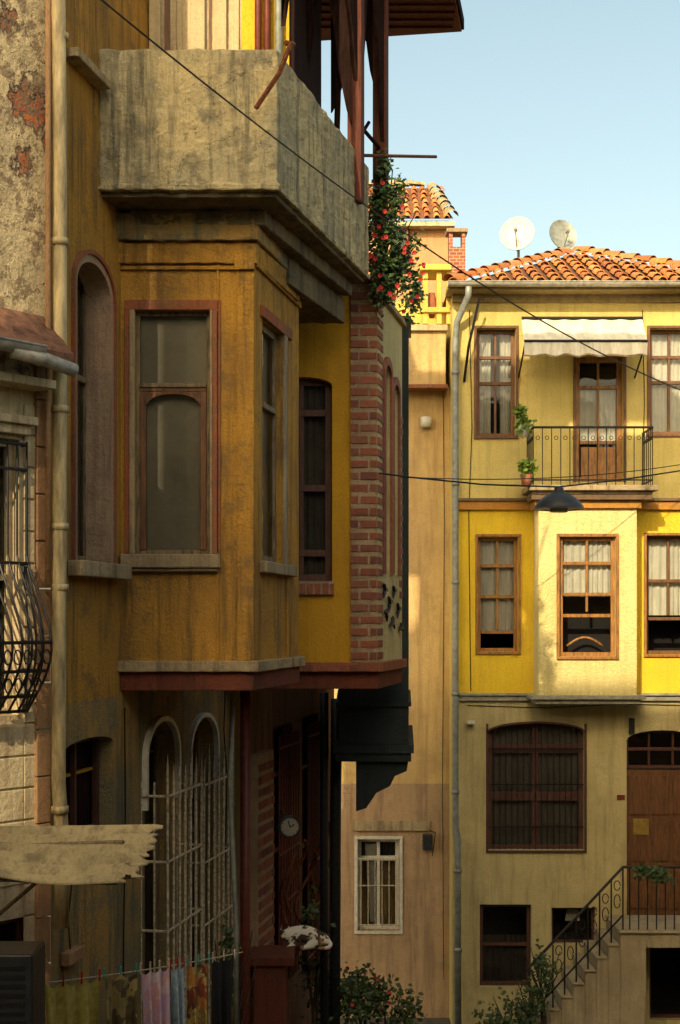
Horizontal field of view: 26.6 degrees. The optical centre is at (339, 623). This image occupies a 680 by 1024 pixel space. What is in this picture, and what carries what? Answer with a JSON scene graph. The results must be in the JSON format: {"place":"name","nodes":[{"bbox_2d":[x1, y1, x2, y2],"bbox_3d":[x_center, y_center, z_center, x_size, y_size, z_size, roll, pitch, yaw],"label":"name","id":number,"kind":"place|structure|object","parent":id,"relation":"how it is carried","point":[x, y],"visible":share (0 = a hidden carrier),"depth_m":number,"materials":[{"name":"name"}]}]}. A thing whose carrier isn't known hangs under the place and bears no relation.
{"place":"outdoors","nodes":[
{"label":"outdoors","id":0,"kind":"place"},
{"bbox_2d":[39,664,450,1023],"bbox_3d":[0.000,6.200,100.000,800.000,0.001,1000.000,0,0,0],"label":"ground sheet","id":1,"kind":"object","parent":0,"point":[433,1020],"depth_m":22.45,"materials":[{"name":"stone"}]},
{"bbox_2d":[0,386,38,940],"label":"board wall","id":2,"kind":"structure","parent":1,"relation":"on","point":[13,401],"depth_m":10.28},
{"bbox_2d":[0,439,11,714],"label":"grilled window frame","id":3,"kind":"object","parent":2,"relation":"attached to","point":[8,604],"visible":0.54,"depth_m":10.30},
{"bbox_2d":[0,404,36,940],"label":"stone blocks","id":4,"kind":"object","parent":2,"relation":"attached to","point":[16,740],"visible":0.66,"depth_m":10.30,"materials":[{"name":"stone"}]},
{"bbox_2d":[0,0,44,376],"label":"peeling wall","id":5,"kind":"structure","parent":2,"relation":"on","point":[22,155],"depth_m":10.29,"materials":[{"name":"paint"}]},
{"bbox_2d":[0,941,44,1023],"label":"air conditioner","id":6,"kind":"object","parent":2,"relation":"attached to","point":[22,982],"visible":1,"depth_m":9.00,"materials":[{"name":"grey metal"}]},
{"bbox_2d":[0,440,52,713],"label":"bellied window grille","id":7,"kind":"object","parent":2,"relation":"attached to","point":[24,705],"visible":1,"depth_m":10.10,"materials":[{"name":"black metal"}]},
{"bbox_2d":[0,371,55,391],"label":"eave soffit","id":8,"kind":"structure","parent":2,"relation":"attached to","point":[18,381],"depth_m":10.10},
{"bbox_2d":[0,336,78,376],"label":"roof gutter","id":9,"kind":"object","parent":8,"relation":"on","point":[33,353],"visible":1,"depth_m":9.81,"materials":[{"name":"metal"}]},
{"bbox_2d":[0,307,73,361],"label":"lean to roof","id":10,"kind":"object","parent":9,"relation":"on","point":[20,325],"visible":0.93,"depth_m":10.14,"materials":[{"name":"tile"}]},
{"bbox_2d":[0,824,162,915],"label":"corrugated canopy","id":11,"kind":"object","parent":2,"relation":"attached to","point":[86,854],"visible":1,"depth_m":8.95,"materials":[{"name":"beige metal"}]},
{"bbox_2d":[34,365,50,1023],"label":"pilaster","id":12,"kind":"object","parent":1,"relation":"on","point":[42,755],"visible":0.52,"depth_m":10.38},
{"bbox_2d":[45,0,68,928],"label":"cream drainpipe","id":13,"kind":"object","parent":12,"relation":"attached to","point":[56,34],"visible":0.96,"depth_m":10.35,"materials":[{"name":"metal"}]},
{"bbox_2d":[41,691,252,1023],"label":"wall","id":14,"kind":"structure","parent":1,"relation":"on","point":[96,920],"depth_m":12.33,"materials":[{"name":"paint"}]},
{"bbox_2d":[45,737,98,824],"bbox_3d":[-2.109,1.295,11.332,0.054,0.795,1.062,0,0,11],"label":"shutter frame","id":15,"kind":"object","parent":14,"relation":"on","point":[95,781],"visible":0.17,"depth_m":11.80,"materials":[{"name":"red wood"}]},
{"bbox_2d":[66,740,90,824],"bbox_3d":[-2.160,1.295,11.342,0.004,0.795,1.042,0,0,11],"label":"window pane","id":16,"kind":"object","parent":15,"relation":"attached to","point":[83,787],"visible":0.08,"depth_m":11.68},
{"bbox_2d":[42,0,148,704],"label":"wall","id":17,"kind":"structure","parent":14,"relation":"on","point":[93,621],"depth_m":11.32,"materials":[{"name":"paint"}]},
{"bbox_2d":[43,285,86,559],"bbox_3d":[-2.169,-1.694,11.421,0.062,2.428,0.850,0,0,11],"label":"arched window frame","id":18,"kind":"object","parent":17,"relation":"attached to","point":[81,379],"visible":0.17,"depth_m":11.77,"materials":[{"name":"brown wood"}]},
{"bbox_2d":[71,249,116,563],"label":"arch trim","id":19,"kind":"structure","parent":17,"relation":"attached to","point":[80,255],"depth_m":10.95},
{"bbox_2d":[77,254,112,562],"bbox_3d":[-2.047,-1.694,11.396,0.212,2.428,0.850,0,0,11],"label":"reveal","id":20,"kind":"object","parent":17,"relation":"attached to","point":[93,275],"visible":0.62,"depth_m":11.75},
{"bbox_2d":[39,339,269,971],"bbox_3d":[-1.628,0.441,12.722,1.882,6.757,4.066,0,0,12],"label":"room interior","id":21,"kind":"object","parent":17,"relation":"attached to","point":[151,858],"depth_m":13.50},
{"bbox_2d":[40,279,267,555],"bbox_3d":[-1.507,-1.694,12.028,2.511,2.428,0.521,0,0,-40],"label":"window glass","id":22,"kind":"object","parent":21,"relation":"attached to","point":[173,349],"visible":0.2,"depth_m":12.14,"materials":[{"name":"glass"}]},
{"bbox_2d":[67,554,297,579],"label":"stone sills","id":23,"kind":"structure","parent":17,"relation":"attached to","point":[127,566],"depth_m":11.91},
{"bbox_2d":[125,300,292,563],"bbox_3d":[-0.907,-1.644,12.379,1.845,2.120,0.649,0,0,-43],"label":"red window trim","id":24,"kind":"structure","parent":23,"relation":"on","point":[274,321],"depth_m":11.98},
{"bbox_2d":[149,0,238,49],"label":"boards","id":25,"kind":"object","parent":17,"relation":"attached to","point":[197,23],"depth_m":12.65,"materials":[{"name":"beige paint"}]},
{"bbox_2d":[120,250,301,660],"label":"bay mouldings","id":26,"kind":"object","parent":17,"relation":"attached to","point":[244,266],"visible":0.98,"depth_m":11.97,"materials":[{"name":"wood"}]},
{"bbox_2d":[121,242,236,660],"bbox_3d":[-1.272,-1.494,12.050,1.115,3.611,0.100,0,0,0],"label":"bay front","id":27,"kind":"object","parent":26,"relation":"attached to","point":[168,616],"visible":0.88,"depth_m":12.00,"materials":[{"name":"paint"}]},
{"bbox_2d":[136,312,209,553],"bbox_3d":[-1.399,-1.601,12.085,0.627,2.035,0.050,0,0,0],"label":"bay sash frame","id":28,"kind":"object","parent":27,"relation":"attached to","point":[139,315],"visible":0.76,"depth_m":12.06,"materials":[{"name":"brown wood"}]},
{"bbox_2d":[140,385,206,549],"bbox_3d":[-1.399,-1.315,12.075,0.555,1.390,0.060,0,0,0],"label":"sash","id":29,"kind":"object","parent":28,"relation":"attached to","point":[150,394],"visible":1,"depth_m":12.05,"materials":[{"name":"brown wood"}]},
{"bbox_2d":[118,242,299,300],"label":"rough cornice","id":30,"kind":"structure","parent":26,"relation":"attached to","point":[167,253],"depth_m":11.95,"materials":[{"name":"paint"}]},
{"bbox_2d":[116,213,287,269],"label":"rough cornice","id":31,"kind":"structure","parent":30,"relation":"on","point":[185,229],"depth_m":11.90,"materials":[{"name":"paint"}]},
{"bbox_2d":[101,191,363,323],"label":"balcony slab","id":32,"kind":"structure","parent":26,"relation":"on","point":[322,275],"depth_m":12.25,"materials":[{"name":"concrete"}]},
{"bbox_2d":[98,182,369,278],"bbox_3d":[-0.436,-3.496,12.673,1.470,0.087,3.741,0,0,40],"label":"parapet edge","id":33,"kind":"object","parent":32,"relation":"on","point":[216,187],"visible":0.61,"depth_m":11.50,"materials":[{"name":"concrete"}]},
{"bbox_2d":[99,48,368,273],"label":"balcony parapet","id":34,"kind":"structure","parent":33,"relation":"on","point":[165,119],"depth_m":11.50,"materials":[{"name":"concrete"}]},
{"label":"balcony floor","id":35,"kind":"structure","parent":32,"relation":"on","visible":0},
{"bbox_2d":[161,0,241,50],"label":"storey","id":36,"kind":"object","parent":35,"relation":"on","point":[173,24],"visible":0.17,"depth_m":12.70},
{"bbox_2d":[242,0,288,64],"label":"yellow wall","id":37,"kind":"structure","parent":35,"relation":"on","point":[248,24],"depth_m":12.70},
{"bbox_2d":[291,0,388,227],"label":"loggia posts","id":38,"kind":"object","parent":35,"relation":"on","point":[355,133],"visible":0.38,"depth_m":13.97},
{"bbox_2d":[281,0,389,219],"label":"fretwork","id":39,"kind":"object","parent":38,"relation":"attached to","point":[344,25],"visible":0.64,"depth_m":14.16,"materials":[{"name":"brown wood"}]},
{"bbox_2d":[367,147,428,325],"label":"hanging geraniums","id":40,"kind":"object","parent":38,"relation":"hanging from","point":[386,274],"visible":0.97,"depth_m":14.71,"materials":[{"name":"green plant"}]},
{"bbox_2d":[254,267,298,660],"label":"wall","id":41,"kind":"structure","parent":26,"relation":"on","point":[269,616],"depth_m":12.89,"materials":[{"name":"paint"}]},
{"bbox_2d":[262,324,275,561],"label":"bay side sash frame","id":42,"kind":"object","parent":41,"relation":"attached to","point":[270,335],"visible":0.38,"depth_m":12.90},
{"bbox_2d":[321,0,461,40],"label":"eave soffit","id":43,"kind":"structure","parent":17,"relation":"attached to","point":[411,17],"depth_m":16.35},
{"bbox_2d":[45,949,242,1023],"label":"laundry line","id":44,"kind":"object","parent":14,"relation":"attached to","point":[76,1003],"visible":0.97,"depth_m":10.93,"materials":[{"name":"multicoloured fabric"}]},
{"bbox_2d":[143,731,199,974],"bbox_3d":[-1.670,2.334,13.663,0.062,2.910,2.185,0,0,11],"label":"grilled window frame","id":45,"kind":"object","parent":14,"relation":"attached to","point":[156,756],"visible":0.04,"depth_m":13.42,"materials":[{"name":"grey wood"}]},
{"bbox_2d":[142,712,219,810],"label":"white arch trim","id":46,"kind":"structure","parent":14,"relation":"attached to","point":[168,720],"depth_m":13.42,"materials":[{"name":"paint"}]},
{"bbox_2d":[141,744,233,1023],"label":"window cage bars","id":47,"kind":"object","parent":14,"relation":"attached to","point":[190,784],"depth_m":13.43,"materials":[{"name":"white metal"}]},
{"bbox_2d":[120,666,299,690],"bbox_3d":[-1.110,0.481,12.790,1.456,0.160,1.620,0,0,0],"label":"bay base band","id":48,"kind":"object","parent":14,"relation":"on","point":[191,681],"visible":0.85,"depth_m":11.98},
{"bbox_2d":[118,656,304,671],"bbox_3d":[-1.094,0.356,12.805,1.530,0.103,1.762,0,0,0],"label":"bay base ledge","id":49,"kind":"object","parent":48,"relation":"on","point":[205,666],"visible":0.79,"depth_m":11.93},
{"bbox_2d":[227,693,238,1023],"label":"pale downpipe","id":50,"kind":"object","parent":14,"relation":"attached to","point":[233,859],"visible":1,"depth_m":12.98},
{"bbox_2d":[267,668,401,688],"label":"soffit beam","id":51,"kind":"structure","parent":14,"relation":"on","point":[343,680],"depth_m":15.02,"materials":[{"name":"red paint"}]},
{"bbox_2d":[300,662,379,671],"bbox_3d":[-0.440,0.452,15.020,1.720,0.100,0.160,0,0,0],"label":"base ledge","id":52,"kind":"object","parent":51,"relation":"on","point":[329,664],"visible":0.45,"depth_m":14.94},
{"bbox_2d":[299,295,350,661],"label":"ochre wall","id":53,"kind":"structure","parent":52,"relation":"on","point":[324,620],"depth_m":15.00,"materials":[{"name":"paint"}]},
{"bbox_2d":[299,379,331,580],"bbox_3d":[-0.406,-1.510,15.139,0.648,2.134,0.062,0,0,0],"label":"maroon window frame","id":54,"kind":"object","parent":53,"relation":"attached to","point":[326,488],"visible":0.46,"depth_m":15.12,"materials":[{"name":"brown wood"}]},
{"bbox_2d":[299,292,402,671],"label":"bricks","id":55,"kind":"object","parent":52,"relation":"on","point":[368,475],"visible":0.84,"depth_m":14.96,"materials":[{"name":"brick"}]},
{"bbox_2d":[377,300,401,661],"bbox_3d":[-0.034,-1.514,15.797,1.500,3.832,1.591,0,0,0],"label":"side plaster","id":56,"kind":"object","parent":55,"relation":"attached to","point":[391,637],"visible":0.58,"depth_m":15.76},
{"bbox_2d":[382,357,400,575],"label":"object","id":57,"kind":"structure","parent":55,"relation":"attached to","point":[394,381],"depth_m":15.75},
{"bbox_2d":[378,470,679,512],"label":"hanging street lamp","id":58,"kind":"object","parent":55,"relation":"hanging from","point":[558,500],"visible":1,"depth_m":15.84,"materials":[{"name":"grey metal"}]},
{"bbox_2d":[351,283,376,661],"bbox_3d":[0.249,-1.574,15.085,0.278,3.952,0.230,0,0,0],"label":"pier mortar","id":59,"kind":"object","parent":52,"relation":"on","point":[361,287],"visible":0.57,"depth_m":14.97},
{"bbox_2d":[240,691,249,1023],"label":"clay drainpipe","id":60,"kind":"object","parent":1,"relation":"on","point":[245,816],"visible":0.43,"depth_m":15.40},
{"bbox_2d":[250,750,272,1023],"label":"pier mortar","id":61,"kind":"object","parent":1,"relation":"on","point":[260,757],"visible":0.44,"depth_m":16.09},
{"bbox_2d":[258,759,274,946],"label":"bricks","id":62,"kind":"object","parent":61,"relation":"attached to","point":[263,878],"visible":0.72,"depth_m":16.38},
{"bbox_2d":[250,945,294,1023],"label":"pillar","id":63,"kind":"structure","parent":1,"relation":"on","point":[270,988],"depth_m":15.60,"materials":[{"name":"red paint"}]},
{"bbox_2d":[253,689,333,1023],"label":"wall","id":64,"kind":"structure","parent":1,"relation":"on","point":[288,709],"depth_m":18.26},
{"bbox_2d":[274,719,304,968],"bbox_3d":[-1.035,2.984,18.503,0.649,3.589,2.646,0,0,11],"label":"room interior","id":65,"kind":"object","parent":64,"relation":"attached to","point":[276,829],"depth_m":18.22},
{"bbox_2d":[278,721,319,988],"bbox_3d":[-0.470,3.034,18.391,0.024,3.429,2.609,0,0,11],"label":"iron grille","id":66,"kind":"object","parent":64,"relation":"attached to","point":[313,786],"visible":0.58,"depth_m":17.99,"materials":[{"name":"metal"}]},
{"bbox_2d":[320,692,341,1023],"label":"dark downpipe","id":67,"kind":"object","parent":64,"relation":"attached to","point":[335,863],"visible":0.77,"depth_m":17.73,"materials":[{"name":"grey metal"}]},
{"bbox_2d":[294,965,377,1023],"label":"rose bush","id":68,"kind":"object","parent":1,"relation":"on","point":[346,986],"visible":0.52,"depth_m":17.94,"materials":[{"name":"green plant"}]},
{"bbox_2d":[349,963,427,1023],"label":"rose bush","id":69,"kind":"object","parent":1,"relation":"on","point":[400,1010],"visible":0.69,"depth_m":18.47,"materials":[{"name":"green plant"}]},
{"bbox_2d":[340,784,448,1017],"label":"wall","id":70,"kind":"structure","parent":1,"relation":"on","point":[412,954],"depth_m":22.60,"materials":[{"name":"beige paint"}]},
{"bbox_2d":[334,387,448,783],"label":"wall","id":71,"kind":"structure","parent":70,"relation":"on","point":[428,589],"depth_m":22.60,"materials":[{"name":"beige paint"}]},
{"bbox_2d":[409,331,445,383],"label":"jetty","id":72,"kind":"object","parent":71,"relation":"on","point":[427,357],"visible":0.32,"depth_m":22.25,"materials":[{"name":"beige paint"}]},
{"bbox_2d":[369,230,447,301],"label":"wall","id":73,"kind":"structure","parent":1,"relation":"on","point":[436,241],"depth_m":30.00,"materials":[{"name":"paint"}]},
{"bbox_2d":[451,286,471,1023],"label":"downpipe","id":74,"kind":"object","parent":1,"relation":"on","point":[455,581],"visible":0.97,"depth_m":21.87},
{"bbox_2d":[452,701,679,1023],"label":"ground wall","id":75,"kind":"structure","parent":1,"relation":"on","point":[542,884],"depth_m":22.00,"materials":[{"name":"beige paint"}]},
{"bbox_2d":[480,904,529,984],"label":"basement window frame","id":76,"kind":"object","parent":75,"relation":"on","point":[526,944],"visible":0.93,"depth_m":22.12,"materials":[{"name":"red wood"}]},
{"bbox_2d":[483,934,525,980],"bbox_3d":[2.535,5.189,22.220,0.770,0.762,0.036,0,0,0],"label":"dark grey curtain","id":77,"kind":"object","parent":76,"relation":"hanging from","point":[504,963],"visible":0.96,"depth_m":22.22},
{"bbox_2d":[488,724,582,848],"bbox_3d":[3.005,2.500,22.139,1.470,1.940,0.062,0,0,0],"label":"arched window frame","id":78,"kind":"object","parent":75,"relation":"attached to","point":[550,793],"visible":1,"depth_m":22.12,"materials":[{"name":"red wood"}]},
{"bbox_2d":[492,728,576,843],"bbox_3d":[3.005,2.519,22.220,1.450,1.901,0.036,0,0,0],"label":"grey curtain","id":79,"kind":"object","parent":78,"relation":"hanging from","point":[526,788],"visible":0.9,"depth_m":22.22,"materials":[{"name":"fabric"}]},
{"bbox_2d":[488,725,583,849],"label":"window bars","id":80,"kind":"object","parent":75,"relation":"attached to","point":[535,784],"depth_m":22.05,"materials":[{"name":"black metal"}]},
{"bbox_2d":[486,721,586,852],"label":"dark trim","id":81,"kind":"structure","parent":75,"relation":"attached to","point":[585,807],"depth_m":21.97,"materials":[{"name":"red wood"}]},
{"bbox_2d":[459,510,679,692],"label":"wall","id":82,"kind":"structure","parent":75,"relation":"on","point":[502,673],"depth_m":22.00,"materials":[{"name":"yellow paint"}]},
{"bbox_2d":[478,537,516,651],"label":"window frame","id":83,"kind":"object","parent":82,"relation":"attached to","point":[497,596],"visible":1,"depth_m":22.12,"materials":[{"name":"orange wood"}]},
{"bbox_2d":[452,303,679,497],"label":"wall","id":84,"kind":"structure","parent":82,"relation":"on","point":[546,390],"depth_m":22.00,"materials":[{"name":"yellow paint"}]},
{"bbox_2d":[474,325,679,481],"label":"brown window trim","id":85,"kind":"structure","parent":84,"relation":"attached to","point":[574,385],"depth_m":21.96,"materials":[{"name":"brown wood"}]},
{"bbox_2d":[477,330,679,435],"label":"window frame","id":86,"kind":"object","parent":84,"relation":"attached to","point":[511,358],"visible":0.98,"depth_m":22.12,"materials":[{"name":"brown wood"}]},
{"bbox_2d":[481,335,679,1013],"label":"room interior","id":87,"kind":"object","parent":84,"relation":"attached to","point":[663,635],"visible":0.28,"depth_m":22.82,"materials":[{"name":"black"}]},
{"bbox_2d":[480,335,679,630],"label":"white curtain","id":88,"kind":"object","parent":87,"relation":"hanging from","point":[574,575],"visible":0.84,"depth_m":22.22,"materials":[{"name":"fabric"}]},
{"bbox_2d":[518,316,647,377],"bbox_3d":[3.667,-4.222,21.552,1.913,0.944,0.869,0,0,0],"label":"balcony awning","id":89,"kind":"object","parent":84,"relation":"attached to","point":[624,336],"visible":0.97,"depth_m":21.41,"materials":[{"name":"fabric"}]},
{"bbox_2d":[576,357,621,481],"bbox_3d":[3.975,-3.135,22.139,0.730,1.930,0.062,0,0,0],"label":"balcony door frame","id":90,"kind":"object","parent":84,"relation":"attached to","point":[618,386],"visible":0.79,"depth_m":22.12,"materials":[{"name":"orange wood"}]},
{"bbox_2d":[459,500,679,510],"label":"orange cornice","id":91,"kind":"structure","parent":82,"relation":"attached to","point":[525,505],"depth_m":21.93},
{"bbox_2d":[458,494,679,502],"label":"brown cornice","id":92,"kind":"structure","parent":91,"relation":"on","point":[643,498],"depth_m":21.31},
{"bbox_2d":[527,426,653,484],"bbox_3d":[3.747,-2.489,21.630,1.797,0.878,0.712,0,0,0],"label":"balcony railing","id":93,"kind":"object","parent":92,"relation":"on","point":[649,439],"visible":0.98,"depth_m":21.29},
{"bbox_2d":[475,533,679,658],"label":"window trim","id":94,"kind":"structure","parent":82,"relation":"attached to","point":[558,536],"depth_m":21.96,"materials":[{"name":"orange wood"}]},
{"bbox_2d":[459,693,679,703],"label":"string course","id":95,"kind":"object","parent":75,"relation":"on","point":[638,698],"visible":0.97,"depth_m":21.41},
{"bbox_2d":[534,508,636,694],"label":"bay wall","id":96,"kind":"structure","parent":95,"relation":"on","point":[553,675],"depth_m":21.45,"materials":[{"name":"paint"}]},
{"bbox_2d":[560,537,614,655],"bbox_3d":[3.695,-0.405,21.529,0.838,1.784,0.062,0,0,0],"label":"bay window frame","id":97,"kind":"object","parent":96,"relation":"attached to","point":[611,594],"visible":1,"depth_m":21.51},
{"bbox_2d":[627,769,679,914],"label":"front door","id":98,"kind":"structure","parent":75,"relation":"attached to","point":[653,796],"depth_m":22.11,"materials":[{"name":"brown wood"}]},
{"bbox_2d":[289,0,320,106],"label":"loggia wall","id":99,"kind":"structure","parent":0,"point":[310,79],"depth_m":14.02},
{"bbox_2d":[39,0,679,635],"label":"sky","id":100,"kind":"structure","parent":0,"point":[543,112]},
{"bbox_2d":[362,860,394,923],"bbox_3d":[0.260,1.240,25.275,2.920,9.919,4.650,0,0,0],"label":"curtain","id":101,"kind":"object","parent":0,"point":[385,894],"depth_m":22.95,"materials":[{"name":"fabric"}]},
{"bbox_2d":[356,762,407,810],"bbox_3d":[0.569,1.930,18.460,0.625,0.600,2.854,0,0,3],"label":"curved bracket","id":102,"kind":"object","parent":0,"point":[373,779],"visible":0.68,"depth_m":17.05,"materials":[{"name":"black paint"}]},
{"bbox_2d":[333,725,413,761],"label":"base cornice","id":103,"kind":"structure","parent":102,"relation":"on","point":[373,752],"depth_m":16.97,"materials":[{"name":"black paint"}]},
{"bbox_2d":[338,325,408,743],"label":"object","id":104,"kind":"object","parent":103,"relation":"on","point":[373,725],"visible":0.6,"depth_m":17.00,"materials":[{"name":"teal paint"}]},
{"bbox_2d":[101,0,679,389],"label":"overhead wire","id":105,"kind":"object","parent":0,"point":[173,58],"visible":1,"depth_m":12.24,"materials":[{"name":"black metal"}]},
{"bbox_2d":[395,264,451,324],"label":"roof terrace columns","id":106,"kind":"structure","parent":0,"point":[437,272],"depth_m":22.38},
{"bbox_2d":[446,298,451,1023],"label":"side walls","id":107,"kind":"structure","parent":0,"point":[448,356],"depth_m":22.36,"materials":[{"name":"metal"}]},
{"bbox_2d":[442,254,679,306],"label":"roof deck","id":108,"kind":"structure","parent":107,"relation":"on","point":[539,270],"depth_m":22.80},
{"bbox_2d":[443,246,679,280],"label":"roof tiles","id":109,"kind":"object","parent":108,"relation":"on","point":[653,260],"visible":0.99,"depth_m":22.67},
{"bbox_2d":[445,286,679,302],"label":"eave board","id":110,"kind":"object","parent":108,"relation":"attached to","point":[589,294],"visible":1,"depth_m":21.95,"materials":[{"name":"paint"}]},
{"bbox_2d":[448,280,679,286],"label":"gutter","id":111,"kind":"object","parent":108,"relation":"attached to","point":[571,283],"visible":1,"depth_m":21.50,"materials":[{"name":"metal"}]},
{"bbox_2d":[520,866,679,1023],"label":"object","id":112,"kind":"structure","parent":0,"point":[602,980],"depth_m":20.90,"materials":[{"name":"black metal"}]},
{"bbox_3d":[-0.135,-1.619,15.819,1.249,2.411,1.296,0,0,0],"label":"room interior","id":113,"kind":"object","parent":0,"visible":0},
{"bbox_2d":[304,387,324,573],"bbox_3d":[-0.406,-1.489,15.220,0.628,2.091,0.036,0,0,0],"label":"dark grey curtain","id":114,"kind":"object","parent":113,"relation":"hanging from","point":[314,474],"visible":0.31,"depth_m":15.22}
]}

